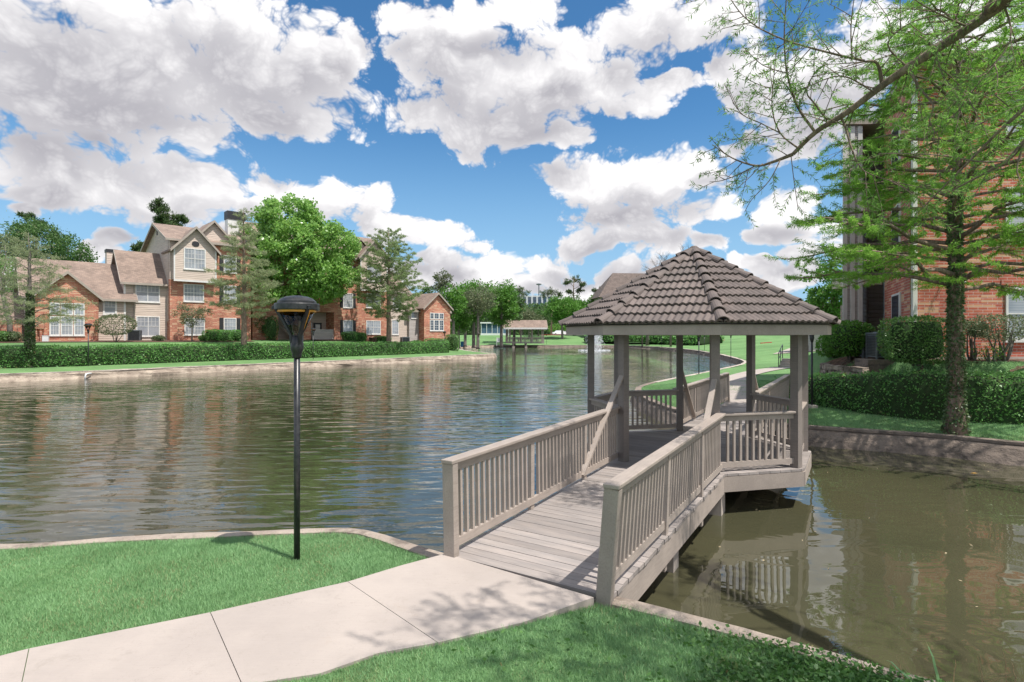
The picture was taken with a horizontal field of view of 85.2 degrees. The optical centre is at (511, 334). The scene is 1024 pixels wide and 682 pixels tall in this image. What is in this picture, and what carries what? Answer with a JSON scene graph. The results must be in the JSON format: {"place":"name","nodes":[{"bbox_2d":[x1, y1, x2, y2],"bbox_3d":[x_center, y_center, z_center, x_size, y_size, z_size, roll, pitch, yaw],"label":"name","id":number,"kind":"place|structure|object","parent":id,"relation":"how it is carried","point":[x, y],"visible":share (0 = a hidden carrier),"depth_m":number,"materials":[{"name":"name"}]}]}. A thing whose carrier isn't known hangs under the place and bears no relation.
{"place":"outdoors","nodes":[
{"label":"outdoors","id":0,"kind":"place"},
{"bbox_2d":[0,554,593,681],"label":"sidewalk","id":1,"kind":"structure","parent":0,"point":[434,600],"depth_m":4.32,"materials":[{"name":"concrete"}]},
{"bbox_2d":[0,347,1023,681],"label":"pond water","id":2,"kind":"structure","parent":0,"point":[900,561],"depth_m":10.71,"materials":[{"name":"liquid"}]},
{"bbox_2d":[503,320,547,347],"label":"gazebo","id":3,"kind":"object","parent":2,"relation":"in","point":[530,324],"depth_m":128.49,"materials":[{"name":"wood"}]},
{"bbox_2d":[558,246,840,515],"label":"pavilion","id":4,"kind":"structure","parent":2,"relation":"in","point":[693,290],"depth_m":9.76,"materials":[{"name":"wood"}]},
{"bbox_2d":[0,335,1023,681],"bbox_3d":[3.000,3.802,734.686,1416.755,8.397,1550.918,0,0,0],"label":"ground","id":5,"kind":"structure","parent":0,"point":[766,349],"depth_m":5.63,"materials":[{"name":"green plant"}]},
{"bbox_2d":[0,254,14,291],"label":"tree","id":6,"kind":"object","parent":5,"relation":"on","point":[3,257],"visible":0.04,"depth_m":71.71,"materials":[{"name":"green plant"}]},
{"bbox_2d":[0,231,41,277],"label":"tree","id":7,"kind":"object","parent":5,"relation":"on","point":[10,245],"visible":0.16,"depth_m":78.34,"materials":[{"name":"green plant"}]},
{"bbox_2d":[15,211,58,251],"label":"pine tree","id":8,"kind":"object","parent":5,"relation":"on","point":[23,214],"visible":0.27,"depth_m":94.83,"materials":[{"name":"green plant"}]},
{"bbox_2d":[0,215,82,260],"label":"tree","id":9,"kind":"object","parent":5,"relation":"on","point":[40,229],"visible":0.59,"depth_m":83.21,"materials":[{"name":"green plant"}]},
{"bbox_2d":[0,232,96,367],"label":"cypress tree","id":10,"kind":"object","parent":5,"relation":"on","point":[29,320],"visible":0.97,"depth_m":38.51,"materials":[{"name":"green plant"}]},
{"bbox_2d":[43,235,99,262],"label":"tree","id":11,"kind":"object","parent":5,"relation":"on","point":[86,255],"visible":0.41,"depth_m":89.65,"materials":[{"name":"green plant"}]},
{"bbox_2d":[84,323,92,365],"bbox_3d":[-30.791,0.815,40.463,0.512,3.272,0.524,0,0,-23],"label":"lamp post","id":12,"kind":"object","parent":5,"relation":"on","point":[87,325],"visible":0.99,"depth_m":40.44,"materials":[{"name":"black metal"}]},
{"bbox_2d":[0,340,250,342],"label":"mulch bed","id":13,"kind":"object","parent":5,"relation":"on","point":[138,341],"visible":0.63,"depth_m":50.16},
{"bbox_2d":[0,330,11,341],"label":"bush","id":14,"kind":"object","parent":13,"relation":"on","point":[3,335],"visible":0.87,"depth_m":43.18,"materials":[{"name":"green plant"}]},
{"bbox_2d":[0,320,22,336],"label":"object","id":15,"kind":"structure","parent":13,"relation":"on","point":[17,327],"depth_m":45.62,"materials":[{"name":"brick"}]},
{"bbox_2d":[6,331,23,341],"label":"bush","id":16,"kind":"object","parent":13,"relation":"on","point":[15,336],"visible":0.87,"depth_m":43.62,"materials":[{"name":"green plant"}]},
{"bbox_2d":[0,210,59,331],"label":"leaning tree","id":17,"kind":"object","parent":13,"relation":"on","point":[9,327],"visible":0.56,"depth_m":44.34,"materials":[{"name":"green plant"}]},
{"bbox_2d":[92,313,137,341],"bbox_3d":[-34.112,-0.581,47.941,3.294,2.577,2.564,0,0,0],"label":"bush","id":18,"kind":"object","parent":13,"relation":"on","point":[112,333],"visible":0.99,"depth_m":47.64,"materials":[{"name":"grey plant"}]},
{"bbox_2d":[128,330,141,340],"bbox_3d":[-34.549,0.066,51.002,0.986,1.029,0.986,0,0,-26],"label":"condenser unit","id":19,"kind":"object","parent":13,"relation":"on","point":[134,335],"visible":0.9,"depth_m":50.62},
{"bbox_2d":[171,301,214,340],"bbox_3d":[-29.941,-1.137,52.338,3.438,4.010,3.122,0,0,16],"label":"tree","id":20,"kind":"object","parent":13,"relation":"on","point":[200,311],"visible":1,"depth_m":51.85,"materials":[{"name":"green plant"}]},
{"bbox_2d":[201,329,220,340],"bbox_3d":[-29.022,0.081,53.960,1.748,1.324,1.561,0,0,0],"label":"bush","id":21,"kind":"object","parent":13,"relation":"on","point":[212,334],"visible":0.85,"depth_m":53.56,"materials":[{"name":"green plant"}]},
{"bbox_2d":[216,329,234,340],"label":"bush","id":22,"kind":"object","parent":13,"relation":"on","point":[225,335],"visible":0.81,"depth_m":54.34,"materials":[{"name":"green plant"}]},
{"bbox_2d":[230,329,247,340],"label":"bush","id":23,"kind":"object","parent":13,"relation":"on","point":[237,334],"visible":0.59,"depth_m":55.09,"materials":[{"name":"green plant"}]},
{"bbox_2d":[0,210,256,340],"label":"apartment building","id":24,"kind":"structure","parent":5,"relation":"on","point":[155,279],"depth_m":53.00,"materials":[{"name":"beige brick"}]},
{"bbox_2d":[35,321,44,340],"bbox_3d":[-38.373,-0.244,45.155,0.700,1.650,0.240,0,0,-23],"label":"utility box","id":25,"kind":"object","parent":24,"relation":"attached to","point":[41,325],"visible":0.55,"depth_m":45.15,"materials":[{"name":"red brick"}]},
{"bbox_2d":[49,316,60,335],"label":"window","id":26,"kind":"structure","parent":24,"relation":"in","point":[54,330],"depth_m":45.94,"materials":[{"name":"white glass"}]},
{"bbox_2d":[60,316,73,335],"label":"window","id":27,"kind":"structure","parent":24,"relation":"in","point":[66,329],"depth_m":46.48,"materials":[{"name":"white glass"}]},
{"bbox_2d":[74,303,84,315],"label":"window","id":28,"kind":"structure","parent":24,"relation":"in","point":[82,312],"depth_m":47.10,"materials":[{"name":"white glass"}]},
{"bbox_2d":[74,316,84,335],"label":"window","id":29,"kind":"structure","parent":24,"relation":"in","point":[79,328],"depth_m":47.08,"materials":[{"name":"white glass"}]},
{"bbox_2d":[102,301,116,314],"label":"window","id":30,"kind":"structure","parent":24,"relation":"in","point":[109,307],"depth_m":50.08,"materials":[{"name":"white glass"}]},
{"bbox_2d":[135,285,159,302],"bbox_3d":[-34.298,-3.963,52.441,2.053,1.959,0.080,0,0,-44],"label":"window","id":31,"kind":"structure","parent":24,"relation":"in","point":[145,293],"depth_m":52.41,"materials":[{"name":"white glass"}]},
{"bbox_2d":[136,316,159,336],"bbox_3d":[-34.274,-0.749,52.464,1.986,1.959,0.080,0,0,-44],"label":"window","id":32,"kind":"structure","parent":24,"relation":"in","point":[149,325],"depth_m":52.48,"materials":[{"name":"white glass"}]},
{"bbox_2d":[183,284,203,302],"bbox_3d":[-31.011,-4.023,54.294,1.870,1.776,0.080,0,0,-44],"label":"window","id":33,"kind":"structure","parent":24,"relation":"in","point":[191,292],"depth_m":54.29,"materials":[{"name":"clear glass"}]},
{"bbox_2d":[184,318,204,335],"bbox_3d":[-30.958,-0.756,54.346,1.873,1.735,0.080,0,0,-44],"label":"window","id":34,"kind":"structure","parent":24,"relation":"in","point":[198,329],"depth_m":54.41,"materials":[{"name":"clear glass"}]},
{"bbox_2d":[184,248,205,270],"bbox_3d":[-30.646,-7.268,53.809,1.971,2.098,0.080,0,0,-44],"label":"window","id":35,"kind":"structure","parent":24,"relation":"in","point":[194,259],"depth_m":53.80,"materials":[{"name":"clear glass"}]},
{"bbox_2d":[224,285,236,303],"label":"window","id":36,"kind":"structure","parent":24,"relation":"in","point":[232,291],"depth_m":56.63,"materials":[{"name":"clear glass"}]},
{"bbox_2d":[224,318,236,331],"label":"window","id":37,"kind":"structure","parent":24,"relation":"in","point":[229,323],"depth_m":56.63,"materials":[{"name":"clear glass"}]},
{"bbox_2d":[128,195,190,251],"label":"pine tree","id":38,"kind":"object","parent":5,"relation":"on","point":[158,207],"visible":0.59,"depth_m":82.98,"materials":[{"name":"green plant"}]},
{"bbox_2d":[0,340,449,368],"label":"hedge","id":39,"kind":"object","parent":5,"relation":"on","point":[42,356],"visible":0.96,"depth_m":46.18,"materials":[{"name":"green plant"}]},
{"bbox_2d":[200,208,282,344],"bbox_3d":[-24.090,-4.588,50.063,7.015,13.951,6.907,0,0,0],"label":"cypress tree","id":40,"kind":"object","parent":5,"relation":"on","point":[244,279],"visible":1,"depth_m":49.83,"materials":[{"name":"green plant"}]},
{"bbox_2d":[0,353,495,382],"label":"bank wall","id":41,"kind":"structure","parent":5,"relation":"on","point":[37,376],"depth_m":43.87,"materials":[{"name":"concrete"}]},
{"bbox_2d":[264,316,278,339],"bbox_3d":[-25.485,-0.691,59.028,1.596,2.748,1.443,0,0,0],"label":"bush","id":42,"kind":"object","parent":5,"relation":"on","point":[272,328],"visible":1,"depth_m":58.69,"materials":[{"name":"green plant"}]},
{"bbox_2d":[271,296,319,560],"bbox_3d":[-2.213,1.035,5.729,0.449,2.870,0.460,0,0,0],"label":"lamp post","id":43,"kind":"object","parent":5,"relation":"on","point":[289,310],"visible":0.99,"depth_m":5.69,"materials":[{"name":"black metal"}]},
{"bbox_2d":[241,192,364,340],"bbox_3d":[-22.603,-7.342,60.911,12.136,16.446,11.388,0,0,0],"label":"broadleaf tree","id":44,"kind":"object","parent":5,"relation":"on","point":[306,231],"visible":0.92,"depth_m":58.45,"materials":[{"name":"green plant"}]},
{"bbox_2d":[240,222,453,341],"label":"apartment building","id":45,"kind":"structure","parent":5,"relation":"on","point":[429,317],"depth_m":67.91,"materials":[{"name":"red brick"}]},
{"bbox_2d":[343,320,352,334],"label":"window","id":46,"kind":"structure","parent":45,"relation":"in","point":[347,324],"depth_m":66.54,"materials":[{"name":"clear glass"}]},
{"bbox_2d":[343,293,352,307],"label":"window","id":47,"kind":"structure","parent":45,"relation":"in","point":[347,300],"depth_m":66.58,"materials":[{"name":"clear glass"}]},
{"bbox_2d":[366,320,380,334],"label":"window","id":48,"kind":"structure","parent":45,"relation":"in","point":[372,327],"depth_m":68.90,"materials":[{"name":"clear glass"}]},
{"bbox_2d":[392,320,398,334],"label":"window","id":49,"kind":"structure","parent":45,"relation":"in","point":[395,325],"depth_m":71.87,"materials":[{"name":"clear glass"}]},
{"bbox_2d":[309,339,450,350],"bbox_3d":[-15.408,1.403,68.895,19.000,1.717,3.000,0,0,-44],"label":"mulch bed","id":50,"kind":"object","parent":5,"relation":"on","point":[334,340],"visible":0.25,"depth_m":63.94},
{"bbox_2d":[341,331,357,340],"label":"bush","id":51,"kind":"object","parent":50,"relation":"on","point":[351,336],"visible":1,"depth_m":64.40,"materials":[{"name":"green plant"}]},
{"bbox_2d":[355,332,366,341],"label":"bush","id":52,"kind":"object","parent":50,"relation":"on","point":[362,336],"visible":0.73,"depth_m":65.19,"materials":[{"name":"green plant"}]},
{"bbox_2d":[445,334,458,350],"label":"bush","id":53,"kind":"object","parent":50,"relation":"on","point":[453,339],"visible":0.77,"depth_m":73.94,"materials":[{"name":"green plant"}]},
{"bbox_2d":[348,227,428,341],"bbox_3d":[-13.923,-4.985,63.467,8.931,14.564,8.350,0,0,0],"label":"cypress tree","id":54,"kind":"object","parent":5,"relation":"on","point":[401,273],"visible":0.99,"depth_m":62.65,"materials":[{"name":"green plant"}]},
{"bbox_2d":[421,286,445,299],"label":"tree","id":55,"kind":"object","parent":5,"relation":"on","point":[426,289],"visible":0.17,"depth_m":95.02,"materials":[{"name":"green plant"}]},
{"bbox_2d":[429,268,457,293],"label":"tree","id":56,"kind":"object","parent":5,"relation":"on","point":[440,283],"visible":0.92,"depth_m":99.25,"materials":[{"name":"green plant"}]},
{"bbox_2d":[440,282,467,334],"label":"tree","id":57,"kind":"object","parent":5,"relation":"on","point":[456,303],"visible":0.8,"depth_m":97.43,"materials":[{"name":"green plant"}]},
{"bbox_2d":[450,299,475,348],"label":"tree","id":58,"kind":"object","parent":5,"relation":"on","point":[462,321],"visible":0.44,"depth_m":106.95,"materials":[{"name":"green plant"}]},
{"bbox_2d":[0,528,934,681],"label":"bank wall","id":59,"kind":"structure","parent":5,"relation":"on","point":[685,618],"depth_m":6.10,"materials":[{"name":"concrete"}]},
{"bbox_2d":[450,279,498,347],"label":"tree","id":60,"kind":"object","parent":5,"relation":"on","point":[471,284],"visible":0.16,"depth_m":111.47,"materials":[{"name":"green plant"}]},
{"bbox_2d":[462,281,498,348],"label":"tree","id":61,"kind":"object","parent":5,"relation":"on","point":[472,297],"visible":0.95,"depth_m":103.63,"materials":[{"name":"green plant"}]},
{"bbox_2d":[480,322,508,334],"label":"glazed building","id":62,"kind":"structure","parent":5,"relation":"on","point":[487,328],"depth_m":175.00,"materials":[{"name":"blue glass"}]},
{"bbox_2d":[486,279,522,346],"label":"tree","id":63,"kind":"object","parent":5,"relation":"on","point":[505,308],"visible":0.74,"depth_m":116.97,"materials":[{"name":"green plant"}]},
{"bbox_2d":[504,292,526,345],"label":"tree","id":64,"kind":"object","parent":5,"relation":"on","point":[521,306],"visible":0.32,"depth_m":131.26,"materials":[{"name":"green plant"}]},
{"bbox_2d":[515,286,531,334],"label":"pine tree","id":65,"kind":"object","parent":5,"relation":"on","point":[520,289],"visible":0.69,"depth_m":189.44,"materials":[{"name":"green plant"}]},
{"bbox_2d":[519,308,546,336],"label":"tree","id":66,"kind":"object","parent":5,"relation":"on","point":[528,314],"visible":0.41,"depth_m":148.28,"materials":[{"name":"green plant"}]},
{"bbox_2d":[518,295,555,306],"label":"office block","id":67,"kind":"structure","parent":5,"relation":"on","point":[536,299],"depth_m":247.71,"materials":[{"name":"white glass"}]},
{"bbox_2d":[534,309,549,335],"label":"tree","id":68,"kind":"object","parent":5,"relation":"on","point":[537,312],"visible":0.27,"depth_m":156.62,"materials":[{"name":"green plant"}]},
{"bbox_2d":[539,287,562,334],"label":"pine tree","id":69,"kind":"object","parent":5,"relation":"on","point":[548,293],"visible":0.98,"depth_m":184.60,"materials":[{"name":"green plant"}]},
{"bbox_2d":[547,323,565,334],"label":"tree","id":70,"kind":"object","parent":5,"relation":"on","point":[555,327],"visible":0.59,"depth_m":213.57,"materials":[{"name":"green plant"}]},
{"bbox_2d":[540,295,582,338],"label":"tree","id":71,"kind":"object","parent":5,"relation":"on","point":[563,308],"visible":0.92,"depth_m":148.50,"materials":[{"name":"green plant"}]},
{"bbox_2d":[563,274,586,298],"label":"pine tree","id":72,"kind":"object","parent":5,"relation":"on","point":[567,282],"visible":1,"depth_m":164.55,"materials":[{"name":"green plant"}]},
{"bbox_2d":[441,375,725,607],"bbox_3d":[1.395,2.218,7.497,2.028,2.965,5.132,0,0,32],"label":"footbridge","id":73,"kind":"object","parent":5,"relation":"on","point":[608,533],"visible":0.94,"depth_m":6.42,"materials":[{"name":"wood"}]},
{"bbox_2d":[573,294,593,309],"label":"tree","id":74,"kind":"object","parent":5,"relation":"on","point":[584,303],"visible":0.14,"depth_m":159.22,"materials":[{"name":"green plant"}]},
{"bbox_2d":[494,345,736,361],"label":"bank wall","id":75,"kind":"structure","parent":5,"relation":"on","point":[726,357],"depth_m":118.87,"materials":[{"name":"concrete"}]},
{"bbox_2d":[589,273,644,301],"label":"apartment building","id":76,"kind":"structure","parent":5,"relation":"on","point":[612,282],"depth_m":154.03,"materials":[{"name":"beige"}]},
{"bbox_2d":[450,299,839,334],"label":"wood","id":77,"kind":"object","parent":5,"relation":"on","point":[525,332],"visible":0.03,"depth_m":234.72,"materials":[{"name":"green plant"}]},
{"bbox_2d":[583,335,724,344],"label":"hedge","id":78,"kind":"object","parent":5,"relation":"on","point":[691,339],"visible":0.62,"depth_m":124.21,"materials":[{"name":"green plant"}]},
{"bbox_2d":[641,243,688,346],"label":"bare tree","id":79,"kind":"object","parent":5,"relation":"on","point":[664,258],"visible":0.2,"depth_m":111.95,"materials":[{"name":"plant"}]},
{"bbox_2d":[441,611,944,681],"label":"ground cover","id":80,"kind":"object","parent":5,"relation":"on","point":[823,668],"visible":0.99,"depth_m":3.88,"materials":[{"name":"green plant"}]},
{"bbox_2d":[925,640,939,681],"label":"grass stalk","id":81,"kind":"object","parent":80,"relation":"on","point":[936,671],"depth_m":3.72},
{"bbox_2d":[654,358,745,381],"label":"bank wall","id":82,"kind":"structure","parent":5,"relation":"on","point":[738,361],"depth_m":43.47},
{"bbox_2d":[672,371,789,439],"bbox_3d":[6.463,2.218,15.814,2.019,2.965,6.631,0,0,31],"label":"footbridge","id":83,"kind":"object","parent":5,"relation":"on","point":[695,395],"visible":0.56,"depth_m":15.32,"materials":[{"name":"wood"}]},
{"bbox_2d":[778,344,808,366],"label":"garden steps","id":84,"kind":"structure","parent":5,"relation":"on","point":[784,362],"depth_m":38.34,"materials":[{"name":"concrete"}]},
{"bbox_2d":[808,335,817,408],"bbox_3d":[9.430,1.024,17.520,0.460,2.870,0.449,0,0,10],"label":"lamp post","id":85,"kind":"object","parent":5,"relation":"on","point":[811,405],"visible":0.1,"depth_m":17.49,"materials":[{"name":"black metal"}]},
{"bbox_2d":[808,335,821,350],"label":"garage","id":86,"kind":"structure","parent":5,"relation":"on","point":[814,342],"depth_m":60.47,"materials":[{"name":"grey"}]},
{"bbox_2d":[799,254,842,327],"bbox_3d":[20.856,-1.591,35.926,4.299,7.778,3.977,0,0,35],"label":"broadleaf tree","id":87,"kind":"object","parent":5,"relation":"on","point":[819,296],"visible":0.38,"depth_m":35.59,"materials":[{"name":"green plant"}]},
{"bbox_2d":[630,382,1023,465],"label":"bank wall","id":88,"kind":"structure","parent":5,"relation":"on","point":[995,451],"depth_m":14.08,"materials":[{"name":"concrete"}]},
{"bbox_2d":[815,335,838,357],"bbox_3d":[12.321,0.413,21.189,1.430,1.019,1.285,0,0,0],"label":"bush","id":89,"kind":"object","parent":5,"relation":"on","point":[819,343],"visible":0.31,"depth_m":21.21,"materials":[{"name":"green plant"}]},
{"bbox_2d":[642,359,1023,440],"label":"lawn grass","id":90,"kind":"structure","parent":5,"relation":"on","point":[864,417],"depth_m":15.45,"materials":[{"name":"plant"}]},
{"bbox_2d":[678,0,1023,238],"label":"overhanging cypress","id":91,"kind":"object","parent":5,"relation":"on","point":[991,9],"visible":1,"depth_m":6.03,"materials":[{"name":"green plant"}]},
{"bbox_2d":[763,0,1023,435],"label":"cypress tree","id":92,"kind":"object","parent":5,"relation":"on","point":[953,282],"visible":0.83,"depth_m":13.93,"materials":[{"name":"green plant"}]},
{"bbox_2d":[767,366,1023,424],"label":"hedge","id":93,"kind":"object","parent":5,"relation":"on","point":[990,396],"visible":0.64,"depth_m":15.48,"materials":[{"name":"green plant"}]},
{"bbox_2d":[817,356,1023,376],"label":"mulch bed","id":94,"kind":"object","parent":5,"relation":"on","point":[842,361],"visible":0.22,"depth_m":18.77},
{"bbox_2d":[820,363,868,376],"bbox_3d":[11.095,1.280,19.095,0.832,0.513,3.253,0,0,9],"label":"stone edging","id":95,"kind":"object","parent":94,"relation":"on","point":[827,367],"visible":0.59,"depth_m":18.26,"materials":[{"name":"stone"}]},
{"bbox_2d":[821,319,876,361],"bbox_3d":[11.894,0.201,19.603,1.718,1.524,1.569,0,0,0],"label":"bush","id":96,"kind":"object","parent":94,"relation":"on","point":[846,340],"visible":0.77,"depth_m":19.21,"materials":[{"name":"green plant"}]},
{"bbox_2d":[855,358,894,374],"bbox_3d":[12.133,1.060,18.200,1.300,0.520,1.100,0,0,12],"label":"concrete pad","id":97,"kind":"object","parent":94,"relation":"on","point":[876,365],"visible":0.3,"depth_m":17.78,"materials":[{"name":"concrete"}]},
{"bbox_2d":[865,332,889,358],"bbox_3d":[12.189,0.339,18.200,0.843,0.883,0.843,0,0,12],"label":"condenser unit","id":98,"kind":"object","parent":97,"relation":"on","point":[871,345],"visible":0.34,"depth_m":18.17,"materials":[{"name":"metal"}]},
{"bbox_2d":[875,314,946,365],"bbox_3d":[11.755,0.158,16.208,1.996,1.510,1.231,0,0,0],"label":"bush","id":99,"kind":"object","parent":94,"relation":"on","point":[918,343],"visible":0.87,"depth_m":15.86,"materials":[{"name":"green plant"}]},
{"bbox_2d":[964,321,988,360],"bbox_3d":[13.445,0.214,16.201,0.908,1.288,0.756,0,0,0],"label":"bush","id":100,"kind":"object","parent":94,"relation":"on","point":[971,344],"visible":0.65,"depth_m":16.11,"materials":[{"name":"green plant"}]},
{"bbox_2d":[969,343,1007,361],"bbox_3d":[13.637,0.545,15.906,0.982,0.647,0.695,0,0,0],"label":"bush","id":101,"kind":"object","parent":94,"relation":"on","point":[994,357],"visible":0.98,"depth_m":15.83,"materials":[{"name":"green plant"}]},
{"bbox_2d":[964,313,1023,360],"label":"bush","id":102,"kind":"object","parent":94,"relation":"on","point":[1008,335],"visible":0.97,"depth_m":15.92,"materials":[{"name":"green plant"}]},
{"bbox_2d":[832,50,1023,358],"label":"apartment building","id":103,"kind":"structure","parent":5,"relation":"on","point":[872,304],"depth_m":17.20,"materials":[{"name":"red brick"}]},
{"bbox_2d":[891,292,900,323],"bbox_3d":[13.136,-0.675,19.053,0.062,1.450,1.415,0,0,25],"label":"window","id":104,"kind":"structure","parent":103,"relation":"in","point":[895,298],"depth_m":18.86,"materials":[{"name":"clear glass"}]},
{"bbox_2d":[891,202,900,241],"bbox_3d":[13.136,-3.675,19.053,0.062,1.450,1.415,0,0,25],"label":"window","id":105,"kind":"structure","parent":103,"relation":"in","point":[897,239],"depth_m":18.75,"materials":[{"name":"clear glass"}]},
{"bbox_2d":[891,120,900,171],"bbox_3d":[13.136,-6.425,19.053,0.062,1.450,1.415,0,0,25],"label":"window","id":106,"kind":"structure","parent":103,"relation":"in","point":[898,131],"depth_m":18.80,"materials":[{"name":"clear glass"}]},
{"bbox_2d":[1005,287,1023,341],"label":"window","id":107,"kind":"structure","parent":103,"relation":"in","point":[1012,307],"depth_m":17.18,"materials":[{"name":"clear glass"}]},
{"bbox_2d":[1005,187,1023,244],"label":"window","id":108,"kind":"structure","parent":103,"relation":"in","point":[1015,220],"depth_m":17.18,"materials":[{"name":"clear glass"}]},
{"bbox_2d":[0,0,1023,302],"label":"sky","id":109,"kind":"structure","parent":0,"point":[528,143],"materials":[{"name":"blue"}]},
{"bbox_2d":[729,367,789,402],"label":"path","id":110,"kind":"structure","parent":0,"point":[740,385],"depth_m":24.93,"materials":[{"name":"concrete"}]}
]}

